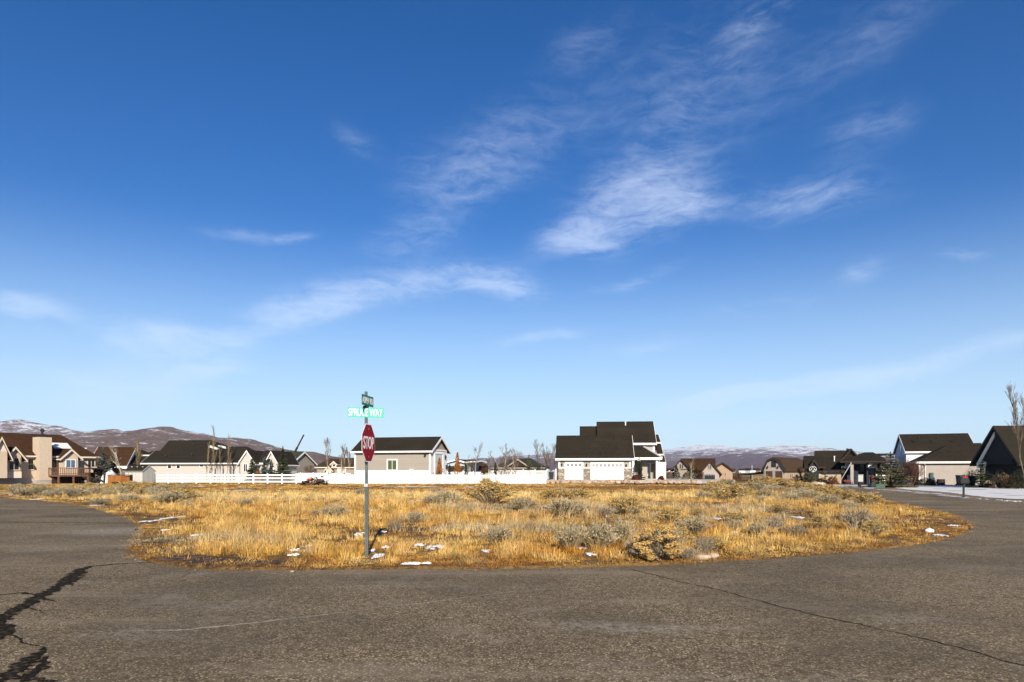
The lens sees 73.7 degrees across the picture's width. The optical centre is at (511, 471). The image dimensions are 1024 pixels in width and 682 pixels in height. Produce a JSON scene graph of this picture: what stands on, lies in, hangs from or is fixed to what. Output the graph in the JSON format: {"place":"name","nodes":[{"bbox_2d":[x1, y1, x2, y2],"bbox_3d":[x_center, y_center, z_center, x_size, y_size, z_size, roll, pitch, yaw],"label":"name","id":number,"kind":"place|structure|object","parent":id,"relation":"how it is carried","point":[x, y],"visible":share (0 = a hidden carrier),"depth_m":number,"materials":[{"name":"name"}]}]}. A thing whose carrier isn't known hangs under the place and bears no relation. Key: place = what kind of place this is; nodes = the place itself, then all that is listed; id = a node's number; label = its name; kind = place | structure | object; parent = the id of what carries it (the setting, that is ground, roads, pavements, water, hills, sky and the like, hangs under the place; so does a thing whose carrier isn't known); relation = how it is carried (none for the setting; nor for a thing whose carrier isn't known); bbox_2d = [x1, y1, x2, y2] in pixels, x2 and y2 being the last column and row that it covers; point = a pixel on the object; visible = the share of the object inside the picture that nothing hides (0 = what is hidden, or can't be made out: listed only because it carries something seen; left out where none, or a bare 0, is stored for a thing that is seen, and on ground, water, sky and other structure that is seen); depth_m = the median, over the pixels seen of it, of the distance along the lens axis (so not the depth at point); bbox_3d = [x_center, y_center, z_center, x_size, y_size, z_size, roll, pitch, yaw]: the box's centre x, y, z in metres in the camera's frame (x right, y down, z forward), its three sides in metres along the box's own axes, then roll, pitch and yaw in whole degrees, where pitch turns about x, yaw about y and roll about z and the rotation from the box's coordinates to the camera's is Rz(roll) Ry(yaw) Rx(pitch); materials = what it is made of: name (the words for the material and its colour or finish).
{"place":"outdoors","nodes":[
{"label":"outdoors","id":0,"kind":"place"},
{"bbox_2d":[0,419,85,435],"bbox_3d":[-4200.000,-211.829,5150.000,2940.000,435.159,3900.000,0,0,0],"label":"hills","id":1,"kind":"structure","parent":0,"point":[18,426],"depth_m":5424.31,"materials":[{"name":"snow"}]},
{"bbox_2d":[64,429,122,439],"bbox_3d":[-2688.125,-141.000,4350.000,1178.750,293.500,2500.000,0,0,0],"label":"hills","id":2,"kind":"structure","parent":0,"point":[84,435],"depth_m":4309.94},
{"bbox_2d":[71,427,343,471],"bbox_3d":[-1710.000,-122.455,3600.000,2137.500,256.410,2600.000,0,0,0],"label":"hills","id":3,"kind":"structure","parent":0,"point":[155,439],"depth_m":3427.03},
{"bbox_2d":[140,440,299,482],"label":"pale long house","id":4,"kind":"structure","parent":0,"point":[180,456],"depth_m":107.64,"materials":[{"name":"beige paint"}]},
{"bbox_2d":[314,458,354,479],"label":"brown hip house","id":5,"kind":"structure","parent":0,"point":[334,465],"depth_m":137.54,"materials":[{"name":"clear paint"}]},
{"bbox_2d":[447,459,486,479],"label":"slate roof house","id":6,"kind":"structure","parent":0,"point":[452,463],"depth_m":128.36,"materials":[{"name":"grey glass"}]},
{"bbox_2d":[0,476,977,569],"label":"field","id":7,"kind":"structure","parent":0,"point":[284,556],"depth_m":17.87,"materials":[{"name":"plant"}]},
{"bbox_2d":[10,485,35,495],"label":"sagebrush","id":8,"kind":"object","parent":7,"relation":"on","point":[21,491],"visible":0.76,"depth_m":47.49,"materials":[{"name":"beige plant"}]},
{"bbox_2d":[27,482,49,495],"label":"sagebrush","id":9,"kind":"object","parent":7,"relation":"on","point":[38,489],"visible":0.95,"depth_m":47.67,"materials":[{"name":"beige plant"}]},
{"bbox_2d":[0,429,104,483],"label":"tan house","id":10,"kind":"structure","parent":7,"relation":"on","point":[26,458],"depth_m":94.83,"materials":[{"name":"beige paint"}]},
{"bbox_2d":[8,457,19,470],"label":"window","id":11,"kind":"structure","parent":10,"relation":"in","point":[14,465],"depth_m":91.07,"materials":[{"name":"glass"}]},
{"bbox_2d":[58,485,93,496],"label":"sagebrush","id":12,"kind":"object","parent":7,"relation":"on","point":[70,492],"visible":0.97,"depth_m":45.17,"materials":[{"name":"beige plant"}]},
{"bbox_2d":[86,497,115,504],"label":"sagebrush","id":13,"kind":"object","parent":7,"relation":"on","point":[98,501],"visible":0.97,"depth_m":34.71,"materials":[{"name":"beige plant"}]},
{"bbox_2d":[91,447,113,482],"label":"spruce tree","id":14,"kind":"object","parent":7,"relation":"on","point":[99,473],"visible":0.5,"depth_m":99.73,"materials":[{"name":"green plant"}]},
{"bbox_2d":[107,447,121,475],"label":"spruce tree","id":15,"kind":"object","parent":7,"relation":"on","point":[116,470],"visible":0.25,"depth_m":103.85,"materials":[{"name":"green plant"}]},
{"bbox_2d":[94,447,135,477],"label":"brown roof house","id":16,"kind":"structure","parent":7,"relation":"on","point":[126,455],"depth_m":120.94,"materials":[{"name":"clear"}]},
{"bbox_2d":[107,475,132,483],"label":"cedar fence","id":17,"kind":"object","parent":7,"relation":"on","point":[111,479],"visible":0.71,"depth_m":92.95,"materials":[{"name":"brown wood"}]},
{"bbox_2d":[108,485,132,495],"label":"sagebrush","id":18,"kind":"object","parent":7,"relation":"on","point":[122,489],"visible":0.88,"depth_m":46.91,"materials":[{"name":"beige plant"}]},
{"bbox_2d":[102,481,147,493],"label":"rabbitbrush","id":19,"kind":"object","parent":7,"relation":"on","point":[128,485],"visible":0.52,"depth_m":51.97,"materials":[{"name":"yellow plant"}]},
{"bbox_2d":[111,491,142,501],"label":"sagebrush","id":20,"kind":"object","parent":7,"relation":"on","point":[125,498],"visible":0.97,"depth_m":37.70,"materials":[{"name":"beige plant"}]},
{"bbox_2d":[123,465,155,482],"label":"garden shed","id":21,"kind":"structure","parent":7,"relation":"on","point":[142,473],"depth_m":96.36,"materials":[{"name":"grey"}]},
{"bbox_2d":[146,488,191,503],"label":"sagebrush","id":22,"kind":"object","parent":7,"relation":"on","point":[165,496],"visible":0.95,"depth_m":35.56,"materials":[{"name":"beige plant"}]},
{"bbox_2d":[169,488,203,498],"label":"rabbitbrush","id":23,"kind":"object","parent":7,"relation":"on","point":[186,491],"visible":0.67,"depth_m":41.12,"materials":[{"name":"yellow plant"}]},
{"bbox_2d":[143,549,291,563],"bbox_3d":[-6.101,1.694,13.424,4.129,0.011,1.152,0,0,31],"label":"mud strip","id":24,"kind":"object","parent":7,"relation":"on","point":[195,558],"visible":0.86,"depth_m":13.11,"materials":[{"name":"soil"}]},
{"bbox_2d":[155,473,324,483],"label":"rail fence","id":25,"kind":"object","parent":7,"relation":"on","point":[225,477],"visible":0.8,"depth_m":96.58,"materials":[{"name":"white plastic"}]},
{"bbox_2d":[244,458,259,482],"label":"spruce tree","id":26,"kind":"object","parent":7,"relation":"on","point":[253,468],"visible":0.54,"depth_m":102.84,"materials":[{"name":"green plant"}]},
{"bbox_2d":[271,446,291,482],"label":"spruce tree","id":27,"kind":"object","parent":7,"relation":"on","point":[284,461],"visible":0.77,"depth_m":100.83,"materials":[{"name":"green plant"}]},
{"bbox_2d":[285,451,317,472],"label":"olive gable house","id":28,"kind":"structure","parent":7,"relation":"on","point":[303,458],"depth_m":123.30,"materials":[{"name":"grey paint"}]},
{"bbox_2d":[300,477,328,484],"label":"brush pile","id":29,"kind":"object","parent":7,"relation":"on","point":[315,481],"visible":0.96,"depth_m":84.33,"materials":[{"name":"brown plant"}]},
{"bbox_2d":[318,502,351,518],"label":"sagebrush","id":30,"kind":"object","parent":7,"relation":"on","point":[335,508],"visible":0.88,"depth_m":24.33,"materials":[{"name":"beige plant"}]},
{"bbox_2d":[347,391,383,556],"bbox_3d":[-2.882,0.125,13.640,0.428,3.451,0.668,0,0,41],"label":"street sign","id":31,"kind":"object","parent":7,"relation":"on","point":[366,410],"visible":1,"depth_m":13.63,"materials":[{"name":"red metal"}]},
{"bbox_2d":[350,437,450,483],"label":"detached garage","id":32,"kind":"structure","parent":7,"relation":"on","point":[405,456],"depth_m":97.73,"materials":[{"name":"beige paint"}]},
{"bbox_2d":[387,459,397,470],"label":"window","id":33,"kind":"structure","parent":32,"relation":"in","point":[392,464],"depth_m":97.45,"materials":[{"name":"green glass"}]},
{"bbox_2d":[434,453,442,481],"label":"garage door","id":34,"kind":"structure","parent":32,"relation":"in","point":[436,455],"depth_m":98.04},
{"bbox_2d":[400,510,426,523],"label":"sagebrush","id":35,"kind":"object","parent":7,"relation":"on","point":[417,516],"visible":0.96,"depth_m":22.28,"materials":[{"name":"beige plant"}]},
{"bbox_2d":[325,473,545,483],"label":"picket fence","id":36,"kind":"object","parent":7,"relation":"on","point":[338,478],"visible":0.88,"depth_m":94.26,"materials":[{"name":"white plastic"}]},
{"bbox_2d":[425,489,465,505],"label":"sagebrush","id":37,"kind":"object","parent":7,"relation":"on","point":[454,497],"visible":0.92,"depth_m":33.82,"materials":[{"name":"beige plant"}]},
{"bbox_2d":[461,479,515,503],"bbox_3d":[-1.239,1.071,36.179,3.149,1.388,2.905,0,0,0],"label":"rabbitbrush","id":38,"kind":"object","parent":7,"relation":"on","point":[495,493],"visible":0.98,"depth_m":35.95,"materials":[{"name":"yellow plant"}]},
{"bbox_2d":[29,486,959,563],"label":"snow patches","id":39,"kind":"object","parent":7,"relation":"on","point":[376,555],"visible":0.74,"depth_m":15.62,"materials":[{"name":"snow"}]},
{"bbox_2d":[475,524,518,540],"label":"sagebrush","id":40,"kind":"object","parent":7,"relation":"on","point":[495,536],"visible":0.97,"depth_m":16.70,"materials":[{"name":"beige plant"}]},
{"bbox_2d":[489,450,521,481],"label":"bare tree","id":41,"kind":"object","parent":7,"relation":"on","point":[504,466],"visible":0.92,"depth_m":104.14,"materials":[{"name":"grey plant"}]},
{"bbox_2d":[488,469,546,481],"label":"picket fence","id":42,"kind":"object","parent":7,"relation":"on","point":[524,472],"visible":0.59,"depth_m":108.93,"materials":[{"name":"white plastic"}]},
{"bbox_2d":[506,494,538,509],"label":"sagebrush","id":43,"kind":"object","parent":7,"relation":"on","point":[523,502],"visible":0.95,"depth_m":30.14,"materials":[{"name":"beige plant"}]},
{"bbox_2d":[533,439,555,468],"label":"bare tree","id":44,"kind":"object","parent":7,"relation":"on","point":[548,461],"visible":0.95,"depth_m":115.75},
{"bbox_2d":[537,487,570,499],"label":"rabbitbrush","id":45,"kind":"object","parent":7,"relation":"on","point":[550,492],"visible":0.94,"depth_m":40.89,"materials":[{"name":"yellow plant"}]},
{"bbox_2d":[541,495,589,514],"bbox_3d":[2.179,1.315,26.788,2.027,0.847,1.969,0,0,19],"label":"sagebrush","id":46,"kind":"object","parent":7,"relation":"on","point":[567,504],"visible":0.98,"depth_m":26.52,"materials":[{"name":"beige plant"}]},
{"bbox_2d":[553,519,588,549],"bbox_3d":[1.263,1.366,14.726,0.843,0.735,0.818,0,0,8],"label":"sagebrush","id":47,"kind":"object","parent":7,"relation":"on","point":[572,534],"visible":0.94,"depth_m":14.68,"materials":[{"name":"beige plant"}]},
{"bbox_2d":[561,487,597,498],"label":"rabbitbrush","id":48,"kind":"object","parent":7,"relation":"on","point":[581,492],"visible":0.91,"depth_m":40.93,"materials":[{"name":"yellow plant"}]},
{"bbox_2d":[578,515,621,550],"bbox_3d":[1.841,1.337,14.789,0.943,0.798,0.976,0,0,29],"label":"sagebrush","id":49,"kind":"object","parent":7,"relation":"on","point":[602,533],"visible":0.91,"depth_m":14.71,"materials":[{"name":"beige plant"}]},
{"bbox_2d":[596,505,617,516],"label":"dry weed","id":50,"kind":"object","parent":7,"relation":"on","point":[604,512],"visible":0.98,"depth_m":25.36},
{"bbox_2d":[609,516,637,545],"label":"sagebrush","id":51,"kind":"object","parent":7,"relation":"on","point":[621,529],"visible":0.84,"depth_m":15.54,"materials":[{"name":"beige plant"}]},
{"bbox_2d":[606,494,653,514],"bbox_3d":[4.440,1.305,26.727,1.738,0.870,1.857,0,0,-16],"label":"rabbitbrush","id":52,"kind":"object","parent":7,"relation":"on","point":[627,504],"visible":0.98,"depth_m":26.46,"materials":[{"name":"yellow plant"}]},
{"bbox_2d":[618,531,648,556],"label":"dry weed","id":53,"kind":"object","parent":7,"relation":"on","point":[628,546],"visible":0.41,"depth_m":13.61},
{"bbox_2d":[630,520,687,560],"bbox_3d":[2.839,1.339,13.210,1.145,0.828,1.219,-12,8,0],"label":"rabbitbrush","id":54,"kind":"object","parent":7,"relation":"on","point":[666,535],"visible":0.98,"depth_m":13.08,"materials":[{"name":"plant"}]},
{"bbox_2d":[654,506,694,523],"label":"rabbitbrush","id":55,"kind":"object","parent":7,"relation":"on","point":[667,513],"visible":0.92,"depth_m":21.51,"materials":[{"name":"yellow plant"}]},
{"bbox_2d":[670,524,699,542],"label":"rabbitbrush","id":56,"kind":"object","parent":7,"relation":"on","point":[685,533],"visible":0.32,"depth_m":15.39,"materials":[{"name":"yellow plant"}]},
{"bbox_2d":[679,545,700,559],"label":"dry weed","id":57,"kind":"object","parent":7,"relation":"on","point":[684,554],"visible":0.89,"depth_m":13.12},
{"bbox_2d":[669,514,715,533],"bbox_3d":[4.901,1.437,18.532,1.298,0.579,1.261,0,0,-12],"label":"sagebrush","id":58,"kind":"object","parent":7,"relation":"on","point":[694,526],"visible":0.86,"depth_m":18.45,"materials":[{"name":"beige plant"}]},
{"bbox_2d":[692,534,714,553],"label":"dry weed","id":59,"kind":"object","parent":7,"relation":"on","point":[706,547],"visible":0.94,"depth_m":13.97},
{"bbox_2d":[698,534,732,548],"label":"rabbitbrush","id":60,"kind":"object","parent":7,"relation":"on","point":[719,541],"visible":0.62,"depth_m":15.06,"materials":[{"name":"yellow plant"}]},
{"bbox_2d":[705,483,755,498],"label":"rabbitbrush","id":61,"kind":"object","parent":7,"relation":"on","point":[735,490],"visible":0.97,"depth_m":40.87,"materials":[{"name":"yellow plant"}]},
{"bbox_2d":[721,510,748,521],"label":"rabbitbrush","id":62,"kind":"object","parent":7,"relation":"on","point":[732,515],"visible":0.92,"depth_m":22.76,"materials":[{"name":"yellow plant"}]},
{"bbox_2d":[744,521,769,533],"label":"sagebrush","id":63,"kind":"object","parent":7,"relation":"on","point":[764,526],"visible":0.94,"depth_m":18.53,"materials":[{"name":"grey plant"}]},
{"bbox_2d":[743,475,778,484],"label":"rabbitbrush","id":64,"kind":"object","parent":7,"relation":"on","point":[766,480],"visible":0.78,"depth_m":71.28,"materials":[{"name":"yellow plant"}]},
{"bbox_2d":[767,502,791,512],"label":"rabbitbrush","id":65,"kind":"object","parent":7,"relation":"on","point":[784,507],"visible":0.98,"depth_m":27.82,"materials":[{"name":"yellow plant"}]},
{"bbox_2d":[776,491,802,500],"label":"sagebrush","id":66,"kind":"object","parent":7,"relation":"on","point":[793,496],"visible":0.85,"depth_m":37.56,"materials":[{"name":"beige plant"}]},
{"bbox_2d":[782,522,809,536],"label":"dry weed","id":67,"kind":"object","parent":7,"relation":"on","point":[794,529],"visible":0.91,"depth_m":17.87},
{"bbox_2d":[786,480,814,489],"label":"rabbitbrush","id":68,"kind":"object","parent":7,"relation":"on","point":[798,484],"visible":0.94,"depth_m":58.76,"materials":[{"name":"yellow plant"}]},
{"bbox_2d":[791,488,827,498],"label":"sagebrush","id":69,"kind":"object","parent":7,"relation":"on","point":[808,493],"visible":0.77,"depth_m":40.96,"materials":[{"name":"grey plant"}]},
{"bbox_2d":[804,512,835,529],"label":"rabbitbrush","id":70,"kind":"object","parent":7,"relation":"on","point":[821,520],"visible":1,"depth_m":19.96,"materials":[{"name":"yellow plant"}]},
{"bbox_2d":[805,484,843,495],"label":"rabbitbrush","id":71,"kind":"object","parent":7,"relation":"on","point":[826,488],"visible":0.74,"depth_m":47.45,"materials":[{"name":"yellow plant"}]},
{"bbox_2d":[809,492,842,505],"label":"sagebrush","id":72,"kind":"object","parent":7,"relation":"on","point":[824,499],"visible":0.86,"depth_m":33.80,"materials":[{"name":"grey plant"}]},
{"bbox_2d":[829,488,859,499],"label":"rabbitbrush","id":73,"kind":"object","parent":7,"relation":"on","point":[846,493],"visible":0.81,"depth_m":41.05,"materials":[{"name":"yellow plant"}]},
{"bbox_2d":[839,499,864,509],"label":"sagebrush","id":74,"kind":"object","parent":7,"relation":"on","point":[849,503],"visible":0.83,"depth_m":30.13,"materials":[{"name":"grey plant"}]},
{"bbox_2d":[837,506,877,529],"bbox_3d":[9.959,1.331,19.714,1.021,0.826,1.043,0,0,-44],"label":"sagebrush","id":75,"kind":"object","parent":7,"relation":"on","point":[855,521],"visible":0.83,"depth_m":19.63,"materials":[{"name":"plant"}]},
{"bbox_2d":[847,492,887,504],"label":"rabbitbrush","id":76,"kind":"object","parent":7,"relation":"on","point":[867,498],"visible":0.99,"depth_m":34.26,"materials":[{"name":"yellow plant"}]},
{"bbox_2d":[860,517,897,534],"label":"rabbitbrush","id":77,"kind":"object","parent":7,"relation":"on","point":[876,527],"visible":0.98,"depth_m":18.30,"materials":[{"name":"yellow plant"}]},
{"bbox_2d":[0,485,1023,681],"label":"road","id":78,"kind":"structure","parent":0,"point":[623,624],"depth_m":8.24,"materials":[{"name":"asphalt"}]},
{"bbox_2d":[0,562,150,681],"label":"tar seal","id":79,"kind":"object","parent":78,"relation":"on","point":[25,662],"visible":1,"depth_m":7.47,"materials":[{"name":"asphalt"}]},
{"bbox_2d":[135,585,598,630],"bbox_3d":[-1.420,1.746,8.927,6.293,0.001,0.332,0,0,-30],"label":"road scuff","id":80,"kind":"object","parent":78,"relation":"on","point":[295,617],"visible":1,"depth_m":7.95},
{"bbox_2d":[41,509,1021,664],"bbox_3d":[-0.743,1.745,18.822,46.736,0.002,25.473,0,0,0],"label":"road crack","id":81,"kind":"object","parent":78,"relation":"on","point":[722,590],"visible":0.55,"depth_m":9.28,"materials":[{"name":"asphalt"}]},
{"bbox_2d":[0,0,1023,460],"label":"sky","id":82,"kind":"structure","parent":0,"point":[496,223],"materials":[{"name":"blue"}]},
{"bbox_2d":[490,458,546,479],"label":"green roof house","id":83,"kind":"structure","parent":0,"point":[522,463],"depth_m":123.48,"materials":[{"name":"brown wood"}]},
{"bbox_2d":[546,479,734,483],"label":"driveway","id":84,"kind":"structure","parent":0,"point":[702,481],"depth_m":97.89,"materials":[{"name":"concrete"}]},
{"bbox_2d":[555,421,665,479],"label":"grey garage house","id":85,"kind":"structure","parent":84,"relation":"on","point":[601,450],"depth_m":103.19,"materials":[{"name":"white plastic"}]},
{"bbox_2d":[565,462,582,479],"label":"garage door","id":86,"kind":"structure","parent":85,"relation":"in","point":[573,470],"depth_m":101.73,"materials":[{"name":"white metal"}]},
{"bbox_2d":[590,462,623,479],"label":"garage door","id":87,"kind":"structure","parent":85,"relation":"in","point":[599,470],"depth_m":101.23,"materials":[{"name":"white metal"}]},
{"bbox_2d":[314,472,1023,500],"bbox_3d":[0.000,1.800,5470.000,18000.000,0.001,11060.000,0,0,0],"label":"ground","id":88,"kind":"structure","parent":0,"point":[950,494],"depth_m":64.88,"materials":[{"name":"snow"}]},
{"bbox_2d":[297,472,352,481],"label":"panel fence","id":89,"kind":"object","parent":88,"relation":"on","point":[320,476],"visible":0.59,"depth_m":114.23,"materials":[{"name":"white plastic"}]},
{"bbox_2d":[536,479,696,483],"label":"retaining wall","id":90,"kind":"structure","parent":88,"relation":"on","point":[659,481],"depth_m":96.82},
{"bbox_2d":[801,470,816,481],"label":"shrub","id":91,"kind":"object","parent":88,"relation":"on","point":[809,478],"visible":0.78,"depth_m":94.71,"materials":[{"name":"green plant"}]},
{"bbox_2d":[802,448,893,483],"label":"navy house","id":92,"kind":"structure","parent":88,"relation":"on","point":[835,463],"depth_m":98.49,"materials":[{"name":"black metal"}]},
{"bbox_2d":[866,451,918,487],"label":"spruce tree","id":93,"kind":"object","parent":88,"relation":"on","point":[895,478],"visible":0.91,"depth_m":76.66,"materials":[{"name":"green plant"}]},
{"bbox_2d":[893,433,980,484],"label":"white gable house","id":94,"kind":"structure","parent":88,"relation":"on","point":[947,457],"depth_m":92.78,"materials":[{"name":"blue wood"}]},
{"bbox_2d":[899,485,1023,498],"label":"snow","id":95,"kind":"structure","parent":88,"relation":"on","point":[996,492],"depth_m":64.16,"materials":[{"name":"snow"}]},
{"bbox_2d":[896,458,925,485],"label":"bare shrub","id":96,"kind":"object","parent":95,"relation":"on","point":[914,473],"visible":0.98,"depth_m":79.60,"materials":[{"name":"plant"}]},
{"bbox_2d":[965,459,994,487],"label":"spruce tree","id":97,"kind":"object","parent":95,"relation":"on","point":[980,476],"visible":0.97,"depth_m":75.80,"materials":[{"name":"green plant"}]},
{"bbox_2d":[989,472,1011,487],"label":"shrub","id":98,"kind":"object","parent":95,"relation":"on","point":[998,483],"visible":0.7,"depth_m":73.89,"materials":[{"name":"green plant"}]},
{"bbox_2d":[1005,381,1023,475],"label":"bare tree","id":99,"kind":"object","parent":95,"relation":"on","point":[1015,412],"visible":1,"depth_m":68.51,"materials":[{"name":"brown plant"}]},
{"bbox_2d":[1007,470,1023,488],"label":"shrub","id":100,"kind":"object","parent":95,"relation":"on","point":[1016,485],"visible":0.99,"depth_m":70.86,"materials":[{"name":"green plant"}]},
{"bbox_2d":[666,458,734,479],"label":"brown gable house","id":101,"kind":"structure","parent":0,"point":[710,468],"depth_m":132.68,"materials":[{"name":"black wood"}]},
{"bbox_2d":[447,445,984,470],"bbox_3d":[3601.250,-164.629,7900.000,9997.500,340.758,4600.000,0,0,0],"label":"mountains","id":102,"kind":"structure","parent":0,"point":[694,451],"depth_m":7672.28,"materials":[{"name":"snow"}]},
{"bbox_2d":[542,453,984,471],"bbox_3d":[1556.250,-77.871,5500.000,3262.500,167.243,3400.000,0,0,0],"label":"hills","id":103,"kind":"structure","parent":0,"point":[743,461],"depth_m":5207.23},
{"bbox_2d":[736,457,804,480],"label":"gambrel barn","id":104,"kind":"structure","parent":0,"point":[781,467],"depth_m":123.33,"materials":[{"name":"beige paint"}]},
{"bbox_2d":[970,426,1023,486],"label":"dark gable house","id":105,"kind":"structure","parent":0,"point":[998,451],"depth_m":75.38,"materials":[{"name":"black metal"}]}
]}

